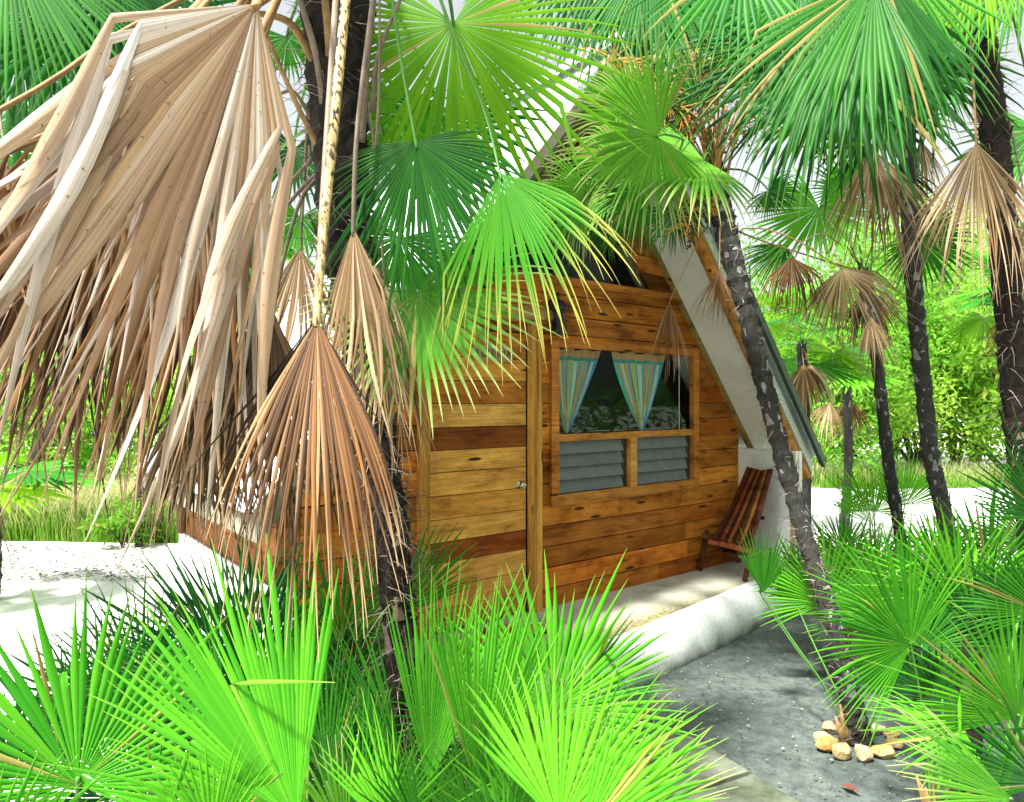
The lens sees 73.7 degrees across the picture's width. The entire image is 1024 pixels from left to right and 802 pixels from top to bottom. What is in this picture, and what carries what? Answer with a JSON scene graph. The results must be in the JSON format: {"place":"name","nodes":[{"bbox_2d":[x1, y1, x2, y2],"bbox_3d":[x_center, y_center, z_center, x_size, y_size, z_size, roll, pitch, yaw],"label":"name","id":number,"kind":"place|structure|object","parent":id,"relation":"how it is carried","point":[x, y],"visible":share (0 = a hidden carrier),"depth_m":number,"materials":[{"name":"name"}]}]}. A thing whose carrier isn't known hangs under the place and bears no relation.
{"place":"outdoors","nodes":[
{"label":"outdoors","id":0,"kind":"place"},
{"bbox_2d":[0,468,178,543],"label":"tall grass","id":1,"kind":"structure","parent":0,"point":[22,525],"depth_m":9.92,"materials":[{"name":"plant"}]},
{"bbox_2d":[0,415,1023,801],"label":"ground","id":2,"kind":"structure","parent":0,"point":[766,733],"depth_m":5.12,"materials":[{"name":"soil"}]},
{"bbox_2d":[0,374,72,470],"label":"leafy shrub","id":3,"kind":"object","parent":2,"relation":"on","point":[33,444],"visible":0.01,"depth_m":15.08,"materials":[{"name":"green plant"}]},
{"bbox_2d":[23,391,72,484],"bbox_3d":[-7.245,0.962,10.561,0.860,2.276,0.245,0,0,-14],"label":"leaning trunk","id":4,"kind":"object","parent":2,"relation":"on","point":[46,433],"visible":0.11,"depth_m":10.51,"materials":[{"name":"plant"}]},
{"bbox_2d":[0,353,109,482],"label":"leafy shrub","id":5,"kind":"object","parent":2,"relation":"on","point":[52,453],"visible":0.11,"depth_m":12.00,"materials":[{"name":"green plant"}]},
{"bbox_2d":[0,453,118,594],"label":"fan palm","id":6,"kind":"object","parent":2,"relation":"on","point":[31,489],"visible":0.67,"depth_m":6.90,"materials":[{"name":"green plant"}]},
{"bbox_2d":[0,357,146,476],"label":"leafy shrub","id":7,"kind":"object","parent":2,"relation":"on","point":[36,436],"visible":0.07,"depth_m":12.60,"materials":[{"name":"green plant"}]},
{"bbox_2d":[2,543,161,580],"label":"leaf litter","id":8,"kind":"object","parent":2,"relation":"on","point":[72,561],"visible":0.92,"depth_m":8.53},
{"bbox_2d":[30,381,172,490],"bbox_3d":[-7.130,0.784,12.029,2.575,2.650,2.350,0,0,0],"label":"leafy shrub","id":9,"kind":"object","parent":2,"relation":"on","point":[89,445],"visible":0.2,"depth_m":11.94,"materials":[{"name":"green plant"}]},
{"bbox_2d":[76,493,160,548],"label":"dark shrub","id":10,"kind":"object","parent":2,"relation":"on","point":[100,525],"visible":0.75,"depth_m":9.48,"materials":[{"name":"green plant"}]},
{"bbox_2d":[0,573,250,801],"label":"young palm","id":11,"kind":"object","parent":2,"relation":"on","point":[89,753],"visible":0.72,"depth_m":1.53,"materials":[{"name":"green plant"}]},
{"bbox_2d":[134,426,144,546],"bbox_3d":[-5.290,1.065,9.700,0.141,2.052,0.128,0,0,0],"label":"bare post","id":12,"kind":"object","parent":2,"relation":"on","point":[138,500],"visible":0.16,"depth_m":9.66,"materials":[{"name":"grey plant"}]},
{"bbox_2d":[87,363,191,482],"bbox_3d":[-7.389,0.550,14.071,3.708,3.144,2.988,0,0,0],"label":"leafy shrub","id":13,"kind":"object","parent":2,"relation":"on","point":[175,373],"visible":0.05,"depth_m":13.87,"materials":[{"name":"green plant"}]},
{"bbox_2d":[0,0,287,189],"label":"fan palm","id":14,"kind":"object","parent":2,"relation":"on","point":[35,35],"visible":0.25,"depth_m":3.70,"materials":[{"name":"green plant"}]},
{"bbox_2d":[38,536,417,801],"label":"young palm","id":15,"kind":"object","parent":2,"relation":"on","point":[253,750],"visible":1,"depth_m":1.42,"materials":[{"name":"green plant"}]},
{"bbox_2d":[0,506,479,801],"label":"young palm","id":16,"kind":"object","parent":2,"relation":"on","point":[199,620],"visible":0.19,"depth_m":2.47,"materials":[{"name":"green plant"}]},
{"bbox_2d":[213,211,314,347],"bbox_3d":[-3.527,-0.374,9.005,1.961,4.984,1.993,0,0,0],"label":"fan palm","id":17,"kind":"object","parent":2,"relation":"on","point":[291,254],"visible":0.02,"depth_m":8.96,"materials":[{"name":"green plant"}]},
{"bbox_2d":[137,629,472,801],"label":"young palm","id":18,"kind":"object","parent":2,"relation":"on","point":[401,698],"visible":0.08,"depth_m":2.89,"materials":[{"name":"green plant"}]},
{"bbox_2d":[0,0,648,801],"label":"fan palm","id":19,"kind":"object","parent":2,"relation":"on","point":[140,214],"visible":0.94,"depth_m":2.02,"materials":[{"name":"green plant"}]},
{"bbox_2d":[280,628,464,801],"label":"young palm","id":20,"kind":"object","parent":2,"relation":"on","point":[331,788],"visible":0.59,"depth_m":1.73,"materials":[{"name":"green plant"}]},
{"bbox_2d":[315,557,565,801],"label":"young palm","id":21,"kind":"object","parent":2,"relation":"on","point":[455,706],"visible":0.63,"depth_m":2.06,"materials":[{"name":"green plant"}]},
{"bbox_2d":[135,23,824,801],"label":"cabin","id":22,"kind":"object","parent":2,"relation":"on","point":[513,477],"visible":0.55,"depth_m":5.99,"materials":[{"name":"brown wood"}]},
{"bbox_2d":[430,329,526,632],"bbox_3d":[-0.242,0.585,5.287,0.935,2.264,0.104,0,0,-38],"label":"door","id":23,"kind":"structure","parent":22,"relation":"in","point":[495,514],"depth_m":5.32,"materials":[{"name":"brown wood"}]},
{"bbox_2d":[546,292,568,335],"bbox_3d":[0.361,-0.721,5.656,0.180,0.362,0.250,0,0,-38],"label":"wall lantern","id":24,"kind":"object","parent":22,"relation":"attached to","point":[556,322],"depth_m":5.58,"materials":[{"name":"black metal"}]},
{"bbox_2d":[559,348,600,432],"bbox_3d":[0.581,-0.092,6.047,0.590,0.745,0.036,0,0,-38],"label":"curtain","id":25,"kind":"object","parent":22,"relation":"hanging from","point":[576,369],"visible":0.92,"depth_m":6.01,"materials":[{"name":"fabric"}]},
{"bbox_2d":[548,338,698,506],"bbox_3d":[1.097,0.182,6.402,2.020,1.421,0.095,0,0,-38],"label":"window","id":26,"kind":"structure","parent":22,"relation":"in","point":[581,462],"depth_m":6.28,"materials":[{"name":"brown wood"}]},
{"bbox_2d":[612,351,665,429],"bbox_3d":[1.227,-0.092,6.560,0.780,0.745,0.036,0,0,-38],"label":"curtain","id":27,"kind":"object","parent":22,"relation":"hanging from","point":[638,382],"visible":1,"depth_m":6.56,"materials":[{"name":"fabric"}]},
{"bbox_2d":[697,467,772,581],"bbox_3d":[2.341,1.220,6.982,0.692,1.056,0.567,0,0,-38],"label":"stick chair","id":28,"kind":"object","parent":22,"relation":"on","point":[745,511],"visible":0.88,"depth_m":6.97,"materials":[{"name":"brown wood"}]},
{"bbox_2d":[336,632,631,799],"bbox_3d":[0.022,1.540,2.929,1.484,1.060,0.798,0,0,-17],"label":"young palm","id":29,"kind":"object","parent":2,"relation":"on","point":[404,716],"visible":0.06,"depth_m":2.82,"materials":[{"name":"green plant"}]},
{"bbox_2d":[0,272,1003,457],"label":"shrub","id":30,"kind":"object","parent":2,"relation":"on","point":[985,392],"visible":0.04,"depth_m":17.11,"materials":[{"name":"green plant"}]},
{"bbox_2d":[428,549,701,801],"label":"young palm","id":31,"kind":"object","parent":2,"relation":"on","point":[599,659],"visible":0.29,"depth_m":2.46,"materials":[{"name":"green plant"}]},
{"bbox_2d":[405,655,743,801],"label":"young palm","id":32,"kind":"object","parent":2,"relation":"on","point":[476,787],"visible":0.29,"depth_m":1.95,"materials":[{"name":"green plant"}]},
{"bbox_2d":[443,641,729,801],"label":"young palm","id":33,"kind":"object","parent":2,"relation":"on","point":[633,788],"visible":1,"depth_m":1.66,"materials":[{"name":"green plant"}]},
{"bbox_2d":[457,0,746,154],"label":"fan palm","id":34,"kind":"object","parent":2,"relation":"on","point":[626,20],"visible":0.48,"depth_m":4.91,"materials":[{"name":"green plant"}]},
{"bbox_2d":[527,0,889,748],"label":"fan palm","id":35,"kind":"object","parent":2,"relation":"on","point":[631,170],"visible":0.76,"depth_m":4.41,"materials":[{"name":"green plant"}]},
{"bbox_2d":[756,282,837,342],"bbox_3d":[3.829,0.137,10.455,1.951,3.983,1.951,0,0,-26],"label":"fan palm","id":36,"kind":"object","parent":2,"relation":"on","point":[775,328],"visible":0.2,"depth_m":10.26,"materials":[{"name":"green plant"}]},
{"bbox_2d":[615,0,1023,665],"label":"fan palm","id":37,"kind":"object","parent":2,"relation":"on","point":[843,76],"visible":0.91,"depth_m":3.63,"materials":[{"name":"green plant"}]},
{"bbox_2d":[813,731,830,741],"bbox_3d":[1.878,2.024,4.113,0.126,0.073,0.075,0,0,-3],"label":"stone","id":38,"kind":"object","parent":2,"relation":"on","point":[818,735],"visible":0.62,"depth_m":4.09,"materials":[{"name":"stone"}]},
{"bbox_2d":[628,614,1022,800],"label":"yard debris","id":39,"kind":"object","parent":2,"relation":"on","point":[787,712],"visible":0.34,"depth_m":4.36,"materials":[{"name":"grey gravel"}]},
{"bbox_2d":[815,736,838,751],"bbox_3d":[1.852,2.014,4.006,0.146,0.092,0.088,0,0,-24],"label":"stone","id":40,"kind":"object","parent":2,"relation":"on","point":[825,743],"visible":0.82,"depth_m":3.98,"materials":[{"name":"stone"}]},
{"bbox_2d":[822,721,836,733],"bbox_3d":[1.971,2.022,4.228,0.112,0.076,0.086,0,0,3],"label":"stone","id":41,"kind":"object","parent":2,"relation":"on","point":[827,727],"visible":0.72,"depth_m":4.20,"materials":[{"name":"stone"}]},
{"bbox_2d":[767,283,897,559],"bbox_3d":[3.382,0.428,7.894,1.991,3.430,1.879,0,0,0],"label":"fan palm","id":42,"kind":"object","parent":2,"relation":"on","point":[808,376],"visible":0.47,"depth_m":7.95,"materials":[{"name":"green plant"}]},
{"bbox_2d":[747,503,918,665],"bbox_3d":[2.406,1.418,4.930,1.461,1.305,0.948,0,0,0],"label":"young palm","id":43,"kind":"object","parent":2,"relation":"on","point":[792,563],"visible":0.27,"depth_m":4.87,"materials":[{"name":"green plant"}]},
{"bbox_2d":[831,742,851,760],"bbox_3d":[1.891,2.009,3.920,0.115,0.102,0.085,0,0,-42],"label":"stone","id":44,"kind":"object","parent":2,"relation":"on","point":[841,751],"visible":1,"depth_m":3.89,"materials":[{"name":"stone"}]},
{"bbox_2d":[786,328,908,540],"bbox_3d":[4.875,0.533,10.000,1.846,3.237,2.079,0,0,0],"label":"fan palm","id":45,"kind":"object","parent":2,"relation":"on","point":[848,412],"visible":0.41,"depth_m":9.98,"materials":[{"name":"green plant"}]},
{"bbox_2d":[842,784,858,791],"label":"fallen leaf","id":46,"kind":"object","parent":2,"relation":"on","point":[850,786],"visible":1,"depth_m":3.59,"materials":[{"name":"brown plant"}]},
{"bbox_2d":[739,220,971,465],"bbox_3d":[9.988,-2.005,21.927,7.303,8.321,6.994,0,0,0],"label":"leafy shrub","id":47,"kind":"object","parent":2,"relation":"on","point":[824,271],"visible":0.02,"depth_m":21.25,"materials":[{"name":"green plant"}]},
{"bbox_2d":[769,307,947,481],"bbox_3d":[7.281,-0.163,17.678,5.949,4.587,5.361,0,0,0],"label":"leafy shrub","id":48,"kind":"object","parent":2,"relation":"on","point":[873,440],"visible":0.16,"depth_m":16.17,"materials":[{"name":"green plant"}]},
{"bbox_2d":[739,150,984,664],"bbox_3d":[2.751,-0.013,5.232,2.013,4.165,1.172,0,0,0],"label":"fan palm","id":49,"kind":"object","parent":2,"relation":"on","point":[869,310],"visible":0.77,"depth_m":5.27,"materials":[{"name":"green plant"}]},
{"bbox_2d":[855,744,873,761],"bbox_3d":[2.007,2.008,3.901,0.105,0.104,0.073,0,0,0],"label":"stone","id":50,"kind":"object","parent":2,"relation":"on","point":[861,751],"visible":0.95,"depth_m":3.88,"materials":[{"name":"stone"}]},
{"bbox_2d":[751,247,994,469],"bbox_3d":[9.107,-0.880,18.366,6.446,6.046,5.536,0,0,0],"label":"leafy shrub","id":51,"kind":"object","parent":2,"relation":"on","point":[933,313],"visible":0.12,"depth_m":16.90,"materials":[{"name":"green plant"}]},
{"bbox_2d":[799,449,956,562],"bbox_3d":[3.313,1.244,6.395,1.330,1.653,0.918,0,0,-17],"label":"young palm","id":52,"kind":"object","parent":2,"relation":"on","point":[862,496],"visible":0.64,"depth_m":6.31,"materials":[{"name":"green plant"}]},
{"bbox_2d":[871,723,885,734],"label":"stone","id":53,"kind":"object","parent":2,"relation":"on","point":[878,726],"visible":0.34,"depth_m":4.19,"materials":[{"name":"stone"}]},
{"bbox_2d":[871,745,894,758],"bbox_3d":[2.133,2.019,3.939,0.132,0.081,0.081,0,0,-5],"label":"stone","id":54,"kind":"object","parent":2,"relation":"on","point":[886,752],"visible":0.83,"depth_m":3.92,"materials":[{"name":"stone"}]},
{"bbox_2d":[883,728,900,738],"bbox_3d":[2.307,2.021,4.136,0.090,0.079,0.072,0,0,-1],"label":"stone","id":55,"kind":"object","parent":2,"relation":"on","point":[892,734],"visible":0.5,"depth_m":4.12,"materials":[{"name":"stone"}]},
{"bbox_2d":[884,738,902,748],"bbox_3d":[2.257,2.029,4.035,0.070,0.062,0.092,0,0,-41],"label":"stone","id":56,"kind":"object","parent":2,"relation":"on","point":[896,746],"visible":0.62,"depth_m":4.02,"materials":[{"name":"stone"}]},
{"bbox_2d":[777,181,1020,459],"bbox_3d":[12.409,-2.294,22.032,8.214,8.835,7.077,0,0,0],"label":"leafy shrub","id":57,"kind":"object","parent":2,"relation":"on","point":[892,238],"visible":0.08,"depth_m":20.48,"materials":[{"name":"green plant"}]},
{"bbox_2d":[807,311,1005,470],"bbox_3d":[10.899,-0.330,18.078,5.933,4.902,5.007,0,0,0],"label":"leafy shrub","id":58,"kind":"object","parent":2,"relation":"on","point":[941,391],"visible":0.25,"depth_m":17.08,"materials":[{"name":"green plant"}]},
{"bbox_2d":[811,458,1012,488],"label":"weeds","id":59,"kind":"object","parent":2,"relation":"on","point":[955,478],"visible":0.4,"depth_m":16.27,"materials":[{"name":"plant"}]},
{"bbox_2d":[801,502,1023,801],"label":"young palm","id":60,"kind":"object","parent":2,"relation":"on","point":[924,601],"visible":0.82,"depth_m":3.16,"materials":[{"name":"green plant"}]},
{"bbox_2d":[846,245,994,470],"bbox_3d":[12.702,-1.210,19.724,6.605,6.698,5.734,0,0,0],"label":"leafy shrub","id":61,"kind":"object","parent":2,"relation":"on","point":[946,431],"visible":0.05,"depth_m":18.57,"materials":[{"name":"green plant"}]},
{"bbox_2d":[819,190,1023,461],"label":"leafy shrub","id":62,"kind":"object","parent":2,"relation":"on","point":[984,240],"visible":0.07,"depth_m":22.96,"materials":[{"name":"green plant"}]},
{"bbox_2d":[859,405,1023,801],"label":"young palm","id":63,"kind":"object","parent":2,"relation":"on","point":[968,765],"visible":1,"depth_m":2.32,"materials":[{"name":"green plant"}]},
{"bbox_2d":[868,476,1023,680],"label":"young palm","id":64,"kind":"object","parent":2,"relation":"on","point":[982,538],"visible":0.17,"depth_m":4.02,"materials":[{"name":"green plant"}]},
{"bbox_2d":[887,0,1023,726],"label":"fan palm","id":65,"kind":"object","parent":2,"relation":"on","point":[999,166],"visible":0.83,"depth_m":3.83,"materials":[{"name":"beige plant"}]},
{"bbox_2d":[887,273,1023,466],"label":"leafy shrub","id":66,"kind":"object","parent":2,"relation":"on","point":[951,435],"visible":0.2,"depth_m":17.18,"materials":[{"name":"green plant"}]},
{"bbox_2d":[937,249,1023,361],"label":"fan palm","id":67,"kind":"object","parent":2,"relation":"on","point":[976,325],"visible":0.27,"depth_m":9.52,"materials":[{"name":"green plant"}]},
{"bbox_2d":[2,0,1023,388],"label":"sky","id":68,"kind":"structure","parent":0,"point":[279,27],"materials":[{"name":"white"}]},
{"bbox_2d":[480,623,546,651],"bbox_3d":[-0.042,1.727,5.087,0.720,0.020,0.360,0,0,-38],"label":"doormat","id":69,"kind":"object","parent":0,"point":[484,631],"visible":0.12,"depth_m":5.08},
{"bbox_2d":[532,706,798,801],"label":"path","id":70,"kind":"structure","parent":0,"point":[751,787],"depth_m":3.59,"materials":[{"name":"concrete"}]}
]}

